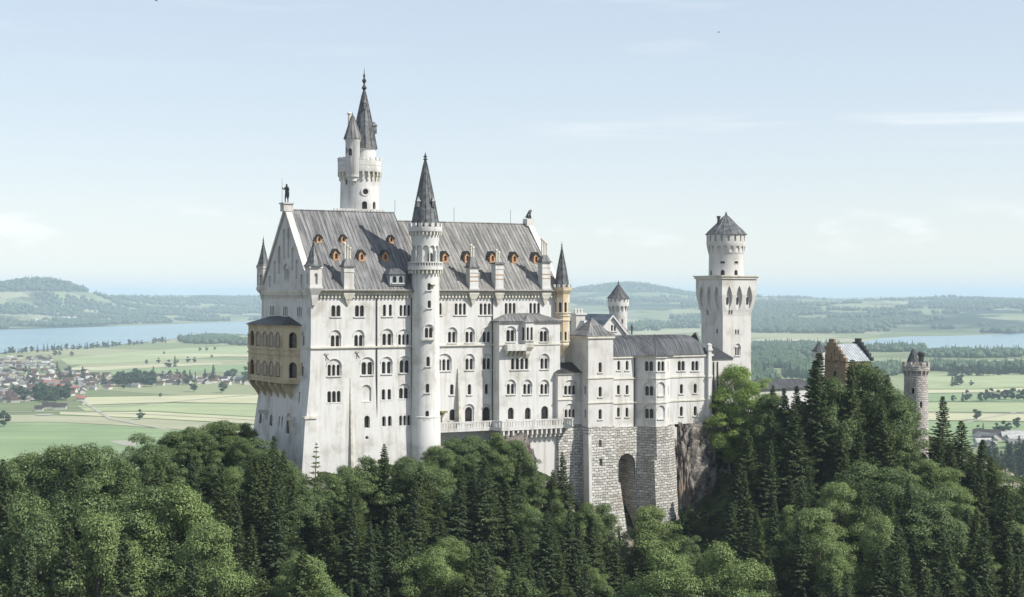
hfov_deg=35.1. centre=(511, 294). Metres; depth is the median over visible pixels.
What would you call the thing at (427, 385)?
window
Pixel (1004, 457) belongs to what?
conifer
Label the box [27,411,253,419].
track
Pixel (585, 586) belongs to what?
spruce tree
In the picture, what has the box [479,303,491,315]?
window
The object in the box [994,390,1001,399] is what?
round tree
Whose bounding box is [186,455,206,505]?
spruce tree
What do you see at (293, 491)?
spruce tree
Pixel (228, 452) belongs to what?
broadleaf tree
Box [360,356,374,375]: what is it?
window
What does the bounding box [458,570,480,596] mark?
spruce tree
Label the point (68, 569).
spruce tree
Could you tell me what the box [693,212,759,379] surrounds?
square tower
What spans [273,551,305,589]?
broadleaf tree
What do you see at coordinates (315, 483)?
larch tree
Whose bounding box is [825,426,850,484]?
spruce tree
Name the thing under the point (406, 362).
window
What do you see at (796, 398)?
spruce tree
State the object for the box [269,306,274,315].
window
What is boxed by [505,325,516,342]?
window
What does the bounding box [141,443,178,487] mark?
broadleaf tree
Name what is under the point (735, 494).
spruce tree
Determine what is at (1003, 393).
round tree
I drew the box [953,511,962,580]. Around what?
spruce tree
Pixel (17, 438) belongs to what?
field
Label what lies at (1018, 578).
spruce tree
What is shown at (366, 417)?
window
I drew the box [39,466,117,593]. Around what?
broadleaf tree
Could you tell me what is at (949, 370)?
conifer
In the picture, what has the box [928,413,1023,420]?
field
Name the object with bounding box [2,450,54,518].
broadleaf tree
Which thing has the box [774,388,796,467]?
spruce tree
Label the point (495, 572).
spruce tree
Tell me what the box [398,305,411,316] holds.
window
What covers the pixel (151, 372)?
round tree
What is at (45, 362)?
village house
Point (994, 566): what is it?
pale broadleaf tree
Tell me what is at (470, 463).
shrub
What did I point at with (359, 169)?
round tower
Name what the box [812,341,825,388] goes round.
gate turret
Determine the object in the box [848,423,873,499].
spruce tree
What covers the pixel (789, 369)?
conifer
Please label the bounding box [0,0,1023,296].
sky
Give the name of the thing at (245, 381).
village house
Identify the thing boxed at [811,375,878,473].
broadleaf tree
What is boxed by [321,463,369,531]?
broadleaf tree
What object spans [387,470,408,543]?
spruce tree
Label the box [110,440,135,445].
field
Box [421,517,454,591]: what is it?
spruce tree
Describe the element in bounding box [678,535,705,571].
broadleaf tree
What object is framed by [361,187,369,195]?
round window
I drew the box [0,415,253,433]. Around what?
field
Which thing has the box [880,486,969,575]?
broadleaf tree
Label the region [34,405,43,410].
village house
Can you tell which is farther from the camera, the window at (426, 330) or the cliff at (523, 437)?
the cliff at (523, 437)
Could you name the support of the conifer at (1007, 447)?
on the ground
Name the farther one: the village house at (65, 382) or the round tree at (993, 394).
the village house at (65, 382)
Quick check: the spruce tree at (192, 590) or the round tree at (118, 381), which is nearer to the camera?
the spruce tree at (192, 590)
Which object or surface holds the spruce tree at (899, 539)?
on the ground
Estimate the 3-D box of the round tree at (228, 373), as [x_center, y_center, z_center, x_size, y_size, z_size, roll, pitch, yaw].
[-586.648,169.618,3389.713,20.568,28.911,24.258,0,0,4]
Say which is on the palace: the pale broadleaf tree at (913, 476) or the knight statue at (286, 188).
the knight statue at (286, 188)
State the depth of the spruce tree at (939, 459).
343.78 m
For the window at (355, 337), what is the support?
in the palace
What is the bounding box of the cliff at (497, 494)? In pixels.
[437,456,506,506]
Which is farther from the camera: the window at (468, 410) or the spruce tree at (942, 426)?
the spruce tree at (942, 426)
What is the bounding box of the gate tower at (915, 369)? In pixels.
[902,349,929,459]
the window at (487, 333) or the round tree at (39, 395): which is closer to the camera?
the window at (487, 333)
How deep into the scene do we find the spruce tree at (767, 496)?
334.04 m
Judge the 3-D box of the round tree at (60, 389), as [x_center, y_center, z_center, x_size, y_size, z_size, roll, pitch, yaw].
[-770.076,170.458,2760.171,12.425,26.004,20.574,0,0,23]
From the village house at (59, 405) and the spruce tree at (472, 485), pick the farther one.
the village house at (59, 405)
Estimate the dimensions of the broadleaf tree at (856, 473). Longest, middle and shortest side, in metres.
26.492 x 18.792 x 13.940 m
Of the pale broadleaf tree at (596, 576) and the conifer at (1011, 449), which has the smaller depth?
the pale broadleaf tree at (596, 576)
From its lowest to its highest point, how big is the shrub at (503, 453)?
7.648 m
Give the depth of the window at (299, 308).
318.66 m
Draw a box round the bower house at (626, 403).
[554,315,732,578]
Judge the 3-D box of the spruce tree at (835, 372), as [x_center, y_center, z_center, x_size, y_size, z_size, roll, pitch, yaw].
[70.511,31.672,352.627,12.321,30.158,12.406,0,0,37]
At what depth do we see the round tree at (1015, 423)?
2167.61 m
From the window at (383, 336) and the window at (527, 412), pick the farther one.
the window at (527, 412)
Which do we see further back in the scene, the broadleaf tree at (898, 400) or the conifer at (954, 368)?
the conifer at (954, 368)
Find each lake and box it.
[0,321,251,352]
[864,333,1023,348]
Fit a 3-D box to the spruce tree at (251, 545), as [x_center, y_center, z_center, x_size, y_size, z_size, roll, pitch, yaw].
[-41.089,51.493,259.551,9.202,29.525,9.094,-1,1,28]
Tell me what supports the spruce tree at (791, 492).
on the ground
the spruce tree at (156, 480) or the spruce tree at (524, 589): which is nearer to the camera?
the spruce tree at (524, 589)
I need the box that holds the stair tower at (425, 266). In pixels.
[407,152,442,463]
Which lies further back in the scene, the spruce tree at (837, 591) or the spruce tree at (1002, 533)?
the spruce tree at (1002, 533)
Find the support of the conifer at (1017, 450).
on the ground
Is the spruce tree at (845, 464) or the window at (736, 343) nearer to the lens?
the spruce tree at (845, 464)
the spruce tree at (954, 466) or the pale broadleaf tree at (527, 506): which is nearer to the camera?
the pale broadleaf tree at (527, 506)
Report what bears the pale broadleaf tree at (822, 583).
on the ground
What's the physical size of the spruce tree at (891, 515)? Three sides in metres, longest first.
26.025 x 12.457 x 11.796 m
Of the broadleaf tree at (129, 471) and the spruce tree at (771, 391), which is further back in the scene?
the spruce tree at (771, 391)
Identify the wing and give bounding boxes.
[733,378,808,411]
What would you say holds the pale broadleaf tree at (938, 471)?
on the ground
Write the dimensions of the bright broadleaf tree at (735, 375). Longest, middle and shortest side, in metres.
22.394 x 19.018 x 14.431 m
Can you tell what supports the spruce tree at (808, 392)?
on the ground
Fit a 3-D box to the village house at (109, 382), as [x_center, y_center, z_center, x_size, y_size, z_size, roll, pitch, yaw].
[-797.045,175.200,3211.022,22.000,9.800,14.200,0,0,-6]
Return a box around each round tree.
[0,410,11,426]
[20,390,28,401]
[29,377,35,383]
[32,384,41,392]
[33,387,42,398]
[39,384,52,399]
[43,390,49,400]
[48,393,54,400]
[56,387,63,399]
[63,384,71,399]
[111,374,121,384]
[122,375,128,384]
[128,373,141,383]
[135,374,145,384]
[136,409,145,418]
[141,370,148,384]
[146,370,157,380]
[147,375,156,386]
[183,374,189,383]
[188,379,197,391]
[218,381,227,390]
[226,369,235,376]
[241,366,247,378]
[956,374,963,383]
[959,364,965,373]
[963,390,972,399]
[964,366,971,374]
[973,409,981,418]
[977,392,986,400]
[979,364,987,375]
[983,389,991,400]
[985,387,995,399]
[987,365,993,374]
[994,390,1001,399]
[995,420,1008,430]
[1000,389,1006,398]
[1003,361,1011,373]
[1006,388,1016,398]
[1010,363,1017,374]
[1012,417,1020,426]
[1014,389,1022,398]
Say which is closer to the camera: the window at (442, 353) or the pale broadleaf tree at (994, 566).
the pale broadleaf tree at (994, 566)
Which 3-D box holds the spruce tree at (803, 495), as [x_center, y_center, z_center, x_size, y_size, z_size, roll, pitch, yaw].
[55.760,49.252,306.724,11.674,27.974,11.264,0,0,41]
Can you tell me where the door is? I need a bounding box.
[428,253,432,261]
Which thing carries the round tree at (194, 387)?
on the ground
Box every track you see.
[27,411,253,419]
[80,400,169,429]
[94,394,254,406]
[966,410,1023,422]
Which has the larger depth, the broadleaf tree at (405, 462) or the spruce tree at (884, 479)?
the spruce tree at (884, 479)
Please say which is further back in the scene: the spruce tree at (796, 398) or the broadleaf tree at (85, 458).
the spruce tree at (796, 398)
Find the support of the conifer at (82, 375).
on the ground
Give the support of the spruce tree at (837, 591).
on the ground
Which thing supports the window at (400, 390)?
in the palace
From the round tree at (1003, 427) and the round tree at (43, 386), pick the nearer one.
the round tree at (1003, 427)
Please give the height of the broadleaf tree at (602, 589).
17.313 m
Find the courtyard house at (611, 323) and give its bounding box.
[562,309,630,361]
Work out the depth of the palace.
327.73 m
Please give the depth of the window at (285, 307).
324.94 m
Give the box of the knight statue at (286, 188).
[282,184,288,201]
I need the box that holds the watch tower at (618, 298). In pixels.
[607,281,629,329]
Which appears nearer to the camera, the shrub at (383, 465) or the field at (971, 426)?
the shrub at (383, 465)
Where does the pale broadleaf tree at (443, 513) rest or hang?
on the ground
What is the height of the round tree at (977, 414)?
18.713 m
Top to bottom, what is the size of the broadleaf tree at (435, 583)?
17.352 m
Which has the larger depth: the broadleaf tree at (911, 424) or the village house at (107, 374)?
the village house at (107, 374)
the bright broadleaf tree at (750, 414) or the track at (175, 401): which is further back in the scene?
the track at (175, 401)
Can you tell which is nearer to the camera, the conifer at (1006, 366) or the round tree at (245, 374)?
the round tree at (245, 374)
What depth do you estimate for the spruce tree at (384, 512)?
304.96 m
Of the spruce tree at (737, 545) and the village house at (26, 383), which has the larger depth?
the village house at (26, 383)
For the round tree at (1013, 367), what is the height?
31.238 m
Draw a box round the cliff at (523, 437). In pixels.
[502,432,536,488]
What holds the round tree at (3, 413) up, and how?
on the ground
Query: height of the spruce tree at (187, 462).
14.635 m
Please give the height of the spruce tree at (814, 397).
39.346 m
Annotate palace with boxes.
[245,202,573,478]
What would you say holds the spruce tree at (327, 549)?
on the ground
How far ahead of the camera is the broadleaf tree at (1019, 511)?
329.64 m
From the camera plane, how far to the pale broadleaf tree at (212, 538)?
253.50 m
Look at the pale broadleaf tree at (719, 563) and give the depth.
287.36 m
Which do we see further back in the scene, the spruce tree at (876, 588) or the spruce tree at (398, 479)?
the spruce tree at (398, 479)
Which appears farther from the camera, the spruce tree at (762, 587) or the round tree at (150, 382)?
the round tree at (150, 382)
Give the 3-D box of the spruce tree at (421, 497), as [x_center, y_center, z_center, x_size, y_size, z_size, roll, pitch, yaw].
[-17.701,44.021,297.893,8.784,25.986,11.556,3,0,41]
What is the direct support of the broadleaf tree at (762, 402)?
on the ground
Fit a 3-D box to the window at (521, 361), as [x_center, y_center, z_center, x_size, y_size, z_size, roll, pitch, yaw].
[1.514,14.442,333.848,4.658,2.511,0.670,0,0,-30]
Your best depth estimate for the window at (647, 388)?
347.76 m
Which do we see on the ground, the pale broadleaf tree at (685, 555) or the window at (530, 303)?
the pale broadleaf tree at (685, 555)
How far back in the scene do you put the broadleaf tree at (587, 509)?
327.70 m
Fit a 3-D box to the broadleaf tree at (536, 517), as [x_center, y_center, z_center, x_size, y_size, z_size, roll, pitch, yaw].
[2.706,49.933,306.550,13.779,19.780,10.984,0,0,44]
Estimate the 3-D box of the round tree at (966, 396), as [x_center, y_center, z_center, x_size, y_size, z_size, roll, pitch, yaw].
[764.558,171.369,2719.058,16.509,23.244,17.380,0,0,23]
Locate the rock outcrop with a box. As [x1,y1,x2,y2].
[675,422,717,515]
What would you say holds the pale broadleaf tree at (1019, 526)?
on the ground
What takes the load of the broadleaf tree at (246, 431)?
on the ground
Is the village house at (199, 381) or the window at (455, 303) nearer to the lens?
the window at (455, 303)
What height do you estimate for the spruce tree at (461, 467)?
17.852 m
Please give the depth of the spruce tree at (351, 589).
269.18 m
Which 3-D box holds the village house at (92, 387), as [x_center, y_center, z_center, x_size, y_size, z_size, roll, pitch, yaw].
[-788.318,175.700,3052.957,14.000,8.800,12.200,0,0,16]
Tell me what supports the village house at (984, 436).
on the field at (971, 426)
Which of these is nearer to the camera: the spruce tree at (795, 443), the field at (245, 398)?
the spruce tree at (795, 443)
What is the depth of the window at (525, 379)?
334.97 m
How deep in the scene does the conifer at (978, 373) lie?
3571.60 m
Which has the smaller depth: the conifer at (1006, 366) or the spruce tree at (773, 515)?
the spruce tree at (773, 515)
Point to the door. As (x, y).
(431, 255)
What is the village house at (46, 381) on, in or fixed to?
on the ground
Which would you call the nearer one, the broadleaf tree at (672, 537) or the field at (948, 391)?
the broadleaf tree at (672, 537)
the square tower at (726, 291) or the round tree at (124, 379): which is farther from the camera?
the round tree at (124, 379)
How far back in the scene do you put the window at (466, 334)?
331.43 m
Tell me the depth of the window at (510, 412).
333.10 m
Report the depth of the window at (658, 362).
347.89 m
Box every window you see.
[268,415,272,426]
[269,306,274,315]
[282,307,287,316]
[287,413,290,432]
[296,307,301,317]
[326,358,341,376]
[326,391,341,403]
[329,329,341,345]
[330,305,341,317]
[353,329,364,346]
[354,305,365,317]
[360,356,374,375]
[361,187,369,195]
[362,201,366,208]
[364,416,367,426]
[380,356,392,374]
[381,328,393,345]
[397,328,410,345]
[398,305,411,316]
[398,355,410,373]
[398,383,410,399]
[399,416,408,424]
[423,324,434,338]
[424,384,430,393]
[425,357,431,366]
[440,353,452,371]
[447,326,457,343]
[448,409,456,421]
[449,384,454,395]
[454,303,467,315]
[464,326,474,343]
[464,353,474,370]
[464,403,474,423]
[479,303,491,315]
[481,326,491,342]
[481,353,491,370]
[481,403,491,422]
[505,303,513,313]
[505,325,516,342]
[505,379,516,394]
[507,408,514,420]
[510,358,529,370]
[522,379,532,394]
[524,408,531,419]
[529,303,538,312]
[538,327,549,342]
[539,353,549,369]
[539,379,549,394]
[541,406,546,418]
[557,302,562,312]
[563,379,577,395]
[563,403,577,417]
[643,361,653,371]
[643,381,654,396]
[643,404,654,419]
[657,362,665,371]
[677,361,685,371]
[690,361,699,371]
[734,343,740,355]
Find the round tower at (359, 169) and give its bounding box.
[333,71,383,211]
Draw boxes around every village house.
[1,380,10,384]
[2,396,12,401]
[10,397,20,401]
[15,376,23,380]
[17,395,30,400]
[18,381,30,385]
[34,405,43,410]
[39,375,50,378]
[41,361,49,364]
[42,402,56,408]
[43,380,61,384]
[45,369,54,373]
[46,373,56,377]
[52,403,66,408]
[59,381,70,383]
[63,377,73,381]
[76,395,86,400]
[79,389,85,393]
[85,382,96,386]
[88,385,97,389]
[102,372,110,376]
[102,384,112,389]
[103,380,114,384]
[131,383,140,387]
[156,381,165,385]
[160,376,171,380]
[165,380,173,383]
[196,379,204,383]
[203,379,211,383]
[209,378,217,382]
[219,376,228,380]
[223,380,232,384]
[243,379,249,384]
[972,429,1002,433]
[972,431,1002,441]
[973,438,994,446]
[979,435,997,443]
[985,439,996,448]
[1000,431,1023,439]
[1005,439,1023,447]
[1006,434,1023,438]
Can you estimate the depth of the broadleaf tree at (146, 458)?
298.37 m
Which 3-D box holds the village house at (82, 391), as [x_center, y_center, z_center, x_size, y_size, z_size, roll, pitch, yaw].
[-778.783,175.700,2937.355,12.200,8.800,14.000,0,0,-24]
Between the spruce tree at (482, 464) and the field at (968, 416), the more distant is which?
the field at (968, 416)
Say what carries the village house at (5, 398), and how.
on the ground
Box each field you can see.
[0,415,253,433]
[0,422,216,483]
[60,412,254,423]
[61,346,247,364]
[72,363,222,370]
[78,403,256,416]
[82,394,257,404]
[89,364,247,374]
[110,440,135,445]
[157,354,247,356]
[630,329,700,334]
[751,338,854,342]
[928,373,1023,388]
[928,388,1023,392]
[928,393,1023,401]
[928,402,1023,412]
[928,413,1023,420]
[928,421,1023,448]
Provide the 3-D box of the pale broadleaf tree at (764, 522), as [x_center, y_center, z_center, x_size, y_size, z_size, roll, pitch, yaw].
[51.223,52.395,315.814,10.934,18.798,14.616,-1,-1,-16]
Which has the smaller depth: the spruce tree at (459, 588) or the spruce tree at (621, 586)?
the spruce tree at (459, 588)
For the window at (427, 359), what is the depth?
322.89 m
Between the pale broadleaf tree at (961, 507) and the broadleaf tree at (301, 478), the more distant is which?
the pale broadleaf tree at (961, 507)
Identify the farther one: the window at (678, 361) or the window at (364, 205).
the window at (678, 361)
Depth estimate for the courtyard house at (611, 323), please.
366.23 m
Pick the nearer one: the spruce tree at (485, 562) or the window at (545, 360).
the spruce tree at (485, 562)
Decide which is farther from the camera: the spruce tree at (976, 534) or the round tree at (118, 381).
the round tree at (118, 381)
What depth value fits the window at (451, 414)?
329.50 m
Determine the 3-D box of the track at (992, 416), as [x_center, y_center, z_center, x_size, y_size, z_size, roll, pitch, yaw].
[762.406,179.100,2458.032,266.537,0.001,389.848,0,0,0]
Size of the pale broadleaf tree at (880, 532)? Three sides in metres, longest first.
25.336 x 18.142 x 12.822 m
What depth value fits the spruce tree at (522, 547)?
300.18 m
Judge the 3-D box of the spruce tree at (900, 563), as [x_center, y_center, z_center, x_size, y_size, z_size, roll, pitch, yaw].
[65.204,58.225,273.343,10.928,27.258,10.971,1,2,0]
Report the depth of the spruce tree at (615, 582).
321.03 m
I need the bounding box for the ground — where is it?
[0,281,1023,596]
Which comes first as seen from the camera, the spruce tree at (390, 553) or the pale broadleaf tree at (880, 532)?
the spruce tree at (390, 553)
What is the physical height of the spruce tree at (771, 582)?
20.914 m
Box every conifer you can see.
[68,366,71,376]
[80,367,85,377]
[786,362,792,375]
[947,364,951,375]
[952,359,957,375]
[953,370,959,384]
[975,361,982,375]
[986,445,992,458]
[990,436,995,453]
[993,448,996,461]
[1002,440,1010,467]
[1002,450,1010,468]
[1003,361,1008,373]
[1007,441,1018,471]
[1010,455,1019,475]
[1013,435,1022,472]
[1015,447,1022,472]
[1016,440,1023,477]
[1018,359,1023,374]
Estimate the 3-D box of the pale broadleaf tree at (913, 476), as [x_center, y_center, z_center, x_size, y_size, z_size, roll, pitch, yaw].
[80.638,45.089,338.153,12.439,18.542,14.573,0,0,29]
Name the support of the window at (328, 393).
in the palace
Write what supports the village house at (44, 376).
on the ground
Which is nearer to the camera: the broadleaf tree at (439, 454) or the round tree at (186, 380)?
the broadleaf tree at (439, 454)
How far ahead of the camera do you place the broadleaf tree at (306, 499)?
291.00 m
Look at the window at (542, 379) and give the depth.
337.06 m
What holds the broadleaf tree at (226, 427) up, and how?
on the ground
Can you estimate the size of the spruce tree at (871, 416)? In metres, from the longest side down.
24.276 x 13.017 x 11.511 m
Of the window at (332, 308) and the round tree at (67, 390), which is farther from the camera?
the round tree at (67, 390)
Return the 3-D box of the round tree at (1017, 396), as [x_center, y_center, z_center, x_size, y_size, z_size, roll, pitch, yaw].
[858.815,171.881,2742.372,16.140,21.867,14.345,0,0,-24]
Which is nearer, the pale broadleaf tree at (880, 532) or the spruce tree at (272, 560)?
the spruce tree at (272, 560)
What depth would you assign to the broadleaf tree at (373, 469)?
305.29 m
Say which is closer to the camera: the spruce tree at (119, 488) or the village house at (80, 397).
the spruce tree at (119, 488)
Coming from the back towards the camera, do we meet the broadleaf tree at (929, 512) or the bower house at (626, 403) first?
the bower house at (626, 403)
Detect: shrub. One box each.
[372,458,391,474]
[465,452,482,471]
[484,437,502,452]
[488,452,517,489]
[665,519,691,536]
[672,505,701,533]
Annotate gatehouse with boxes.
[824,338,873,385]
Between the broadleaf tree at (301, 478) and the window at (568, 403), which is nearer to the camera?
the broadleaf tree at (301, 478)
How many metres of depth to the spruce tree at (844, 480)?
315.32 m
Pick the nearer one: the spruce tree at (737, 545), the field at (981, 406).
the spruce tree at (737, 545)
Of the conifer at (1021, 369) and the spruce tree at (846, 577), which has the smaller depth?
the spruce tree at (846, 577)
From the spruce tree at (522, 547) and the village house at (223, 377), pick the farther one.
the village house at (223, 377)
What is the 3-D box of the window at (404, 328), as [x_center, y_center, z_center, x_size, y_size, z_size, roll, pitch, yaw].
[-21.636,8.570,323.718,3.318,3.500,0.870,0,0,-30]
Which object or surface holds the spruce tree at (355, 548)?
on the ground
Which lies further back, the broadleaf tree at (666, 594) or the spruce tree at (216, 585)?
the broadleaf tree at (666, 594)
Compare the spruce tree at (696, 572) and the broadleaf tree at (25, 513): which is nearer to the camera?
the broadleaf tree at (25, 513)
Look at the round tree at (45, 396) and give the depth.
2700.68 m
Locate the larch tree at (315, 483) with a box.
[305,443,322,548]
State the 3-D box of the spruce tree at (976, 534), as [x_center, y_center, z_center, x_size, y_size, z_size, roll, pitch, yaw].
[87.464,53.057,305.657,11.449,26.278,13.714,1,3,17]
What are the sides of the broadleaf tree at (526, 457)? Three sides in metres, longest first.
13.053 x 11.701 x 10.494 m
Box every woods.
[0,275,1023,333]
[177,317,1023,379]
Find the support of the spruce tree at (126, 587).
on the ground
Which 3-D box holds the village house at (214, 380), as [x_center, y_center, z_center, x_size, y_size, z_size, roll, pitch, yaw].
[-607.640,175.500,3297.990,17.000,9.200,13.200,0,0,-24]
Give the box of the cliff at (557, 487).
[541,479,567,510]
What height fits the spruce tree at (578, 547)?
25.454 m
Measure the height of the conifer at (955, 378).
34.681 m
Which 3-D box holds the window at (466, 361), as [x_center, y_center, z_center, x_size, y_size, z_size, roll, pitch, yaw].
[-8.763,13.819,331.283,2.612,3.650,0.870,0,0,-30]
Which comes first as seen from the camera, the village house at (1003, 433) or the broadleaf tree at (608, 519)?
the broadleaf tree at (608, 519)
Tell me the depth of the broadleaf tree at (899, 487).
316.50 m
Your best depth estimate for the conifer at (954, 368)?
3561.57 m
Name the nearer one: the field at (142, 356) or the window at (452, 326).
the window at (452, 326)
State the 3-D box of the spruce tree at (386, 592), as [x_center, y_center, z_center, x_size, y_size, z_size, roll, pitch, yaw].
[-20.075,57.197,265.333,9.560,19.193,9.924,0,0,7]
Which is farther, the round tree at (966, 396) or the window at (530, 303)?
the round tree at (966, 396)
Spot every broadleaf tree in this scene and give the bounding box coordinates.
[0,456,51,578]
[0,493,89,596]
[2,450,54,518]
[3,440,113,505]
[7,509,92,596]
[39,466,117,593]
[42,483,199,596]
[48,440,137,543]
[49,507,166,596]
[83,456,155,512]
[101,445,138,495]
[118,432,188,498]
[125,480,221,596]
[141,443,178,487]
[146,521,256,596]
[150,436,204,486]
[157,426,208,484]
[176,431,228,494]
[182,420,246,470]
[216,430,246,467]
[217,465,259,541]
[226,422,263,459]
[229,437,256,468]
[233,437,305,498]
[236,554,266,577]
[237,449,295,506]
[263,460,309,515]
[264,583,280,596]
[269,553,348,596]
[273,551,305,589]
[286,483,335,555]
[304,472,354,546]
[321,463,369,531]
[346,455,392,530]
[373,544,473,596]
[385,464,463,540]
[389,566,454,596]
[391,456,430,515]
[416,445,471,486]
[421,535,484,590]
[423,571,462,596]
[427,466,456,517]
[440,437,482,482]
[442,434,502,488]
[485,577,543,596]
[486,432,517,494]
[488,565,518,587]
[493,440,541,492]
[502,481,543,514]
[507,503,541,552]
[507,507,567,584]
[521,468,538,491]
[528,475,567,533]
[573,501,604,554]
[582,503,630,566]
[585,564,609,590]
[589,580,615,596]
[611,543,705,596]
[617,505,691,575]
[643,552,709,589]
[653,533,685,555]
[662,589,678,596]
[673,541,775,596]
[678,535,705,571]
[689,552,715,575]
[703,387,757,473]
[712,363,780,432]
[727,383,765,447]
[742,392,786,464]
[745,517,790,573]
[755,397,807,478]
[766,506,854,596]
[779,504,799,565]
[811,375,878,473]
[811,479,874,561]
[812,556,866,596]
[815,549,869,596]
[816,461,900,561]
[838,360,883,449]
[854,366,922,465]
[854,512,910,596]
[864,403,930,473]
[867,465,951,553]
[869,466,920,499]
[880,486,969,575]
[885,427,925,474]
[913,458,976,517]
[921,561,966,595]
[938,483,980,546]
[957,544,1001,587]
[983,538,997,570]
[988,472,1023,535]
[989,518,1023,585]
[994,467,1005,486]
[995,481,1023,527]
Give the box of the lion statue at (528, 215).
[525,210,531,218]
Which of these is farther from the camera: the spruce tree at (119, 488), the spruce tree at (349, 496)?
the spruce tree at (349, 496)
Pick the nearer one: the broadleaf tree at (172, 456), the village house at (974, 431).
the broadleaf tree at (172, 456)
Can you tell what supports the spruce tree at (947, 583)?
on the ground
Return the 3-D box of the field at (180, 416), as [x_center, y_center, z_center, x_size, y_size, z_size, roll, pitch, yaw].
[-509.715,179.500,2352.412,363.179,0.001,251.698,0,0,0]
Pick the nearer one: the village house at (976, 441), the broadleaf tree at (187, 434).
the broadleaf tree at (187, 434)
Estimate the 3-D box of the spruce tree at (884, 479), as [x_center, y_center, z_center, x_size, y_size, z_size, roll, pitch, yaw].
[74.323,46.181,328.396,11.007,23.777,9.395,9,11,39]
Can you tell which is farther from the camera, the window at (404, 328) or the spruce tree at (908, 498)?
the window at (404, 328)
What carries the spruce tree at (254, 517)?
on the ground
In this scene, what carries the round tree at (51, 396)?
on the ground
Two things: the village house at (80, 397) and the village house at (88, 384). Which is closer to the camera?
the village house at (80, 397)
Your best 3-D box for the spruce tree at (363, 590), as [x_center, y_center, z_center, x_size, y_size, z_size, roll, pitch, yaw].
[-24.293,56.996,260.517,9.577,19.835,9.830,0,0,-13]
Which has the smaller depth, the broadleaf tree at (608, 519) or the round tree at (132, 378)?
the broadleaf tree at (608, 519)
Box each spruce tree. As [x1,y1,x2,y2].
[0,459,21,592]
[6,482,38,596]
[11,535,39,596]
[45,524,86,596]
[54,464,85,553]
[103,533,143,596]
[108,469,134,544]
[145,461,174,565]
[160,466,179,534]
[180,435,213,496]
[181,553,204,596]
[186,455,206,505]
[203,432,220,495]
[206,463,253,562]
[210,577,223,596]
[212,491,233,555]
[221,498,255,596]
[234,450,252,540]
[234,524,271,596]
[237,460,274,576]
[240,566,262,596]
[241,453,282,576]
[253,486,296,586]
[260,469,310,594]
[262,436,287,518]
[278,450,289,505]
[284,472,310,555]
[287,550,318,596]
[307,502,336,586]
[310,504,361,593]
[333,477,367,594]
[333,498,370,596]
[336,484,376,565]
[346,579,353,596]
[352,521,385,596]
[359,587,366,596]
[365,524,392,596]
[369,444,404,552]
[372,506,402,596]
[383,587,390,596]
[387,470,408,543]
[391,463,435,592]
[391,537,427,596]
[392,533,405,582]
[395,473,457,551]
[398,481,428,592]
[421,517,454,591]
[442,460,463,526]
[444,474,479,573]
[451,465,472,537]
[454,580,464,596]
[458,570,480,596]
[461,464,499,582]
[462,460,509,582]
[462,543,487,591]
[468,457,508,551]
[469,557,485,596]
[470,542,503,596]
[480,480,531,574]
[485,561,499,589]
[498,566,526,596]
[502,532,527,580]
[506,462,529,541]
[508,523,535,582]
[518,579,530,596]
[525,566,536,586]
[529,510,569,595]
[532,568,549,596]
[537,500,563,582]
[540,480,561,539]
[545,470,574,550]
[546,554,573,596]
[553,510,584,589]
[556,452,584,541]
[564,588,575,596]
[566,524,597,596]
[568,553,583,596]
[575,566,596,596]
[582,528,610,591]
[587,524,612,584]
[602,541,633,594]
[618,583,624,596]
[622,529,648,583]
[623,579,627,594]
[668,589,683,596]
[692,558,710,595]
[713,502,746,595]
[717,463,745,546]
[721,430,772,551]
[724,436,747,500]
[730,472,758,575]
[732,430,758,517]
[735,531,756,593]
[738,517,779,596]
[744,508,765,586]
[746,440,785,528]
[750,410,787,520]
[753,576,773,596]
[758,430,789,504]
[762,385,776,430]
[762,498,790,589]
[764,558,782,596]
[771,538,793,596]
[772,404,820,527]
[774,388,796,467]
[780,353,845,499]
[781,479,812,594]
[781,480,797,542]
[784,481,814,596]
[786,519,817,596]
[788,386,805,474]
[794,467,819,564]
[797,368,849,499]
[804,364,823,421]
[823,567,837,596]
[824,371,846,474]
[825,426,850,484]
[825,574,835,596]
[830,472,854,560]
[833,587,840,596]
[834,364,872,480]
[840,455,866,563]
[840,571,856,596]
[841,584,852,596]
[844,483,880,596]
[845,359,872,461]
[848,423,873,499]
[862,411,881,479]
[862,547,890,596]
[866,375,903,450]
[866,397,899,480]
[867,495,915,596]
[873,465,888,554]
[883,522,920,596]
[887,567,916,596]
[889,560,909,594]
[899,481,928,579]
[901,454,917,504]
[904,531,924,596]
[907,480,934,534]
[917,568,932,596]
[918,575,925,596]
[923,467,950,536]
[924,396,963,476]
[924,429,951,499]
[926,526,963,596]
[929,579,941,596]
[932,476,941,529]
[936,542,965,596]
[945,420,982,497]
[946,453,964,516]
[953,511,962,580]
[959,439,999,517]
[960,507,1000,595]
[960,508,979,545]
[962,518,1001,596]
[964,579,984,596]
[965,465,983,509]
[968,464,994,541]
[978,455,1002,540]
[981,581,993,596]
[986,588,994,596]
[988,485,1022,596]
[993,586,998,596]
[996,528,1023,594]
[997,542,1019,596]
[1009,555,1023,596]
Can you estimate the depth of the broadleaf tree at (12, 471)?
289.40 m

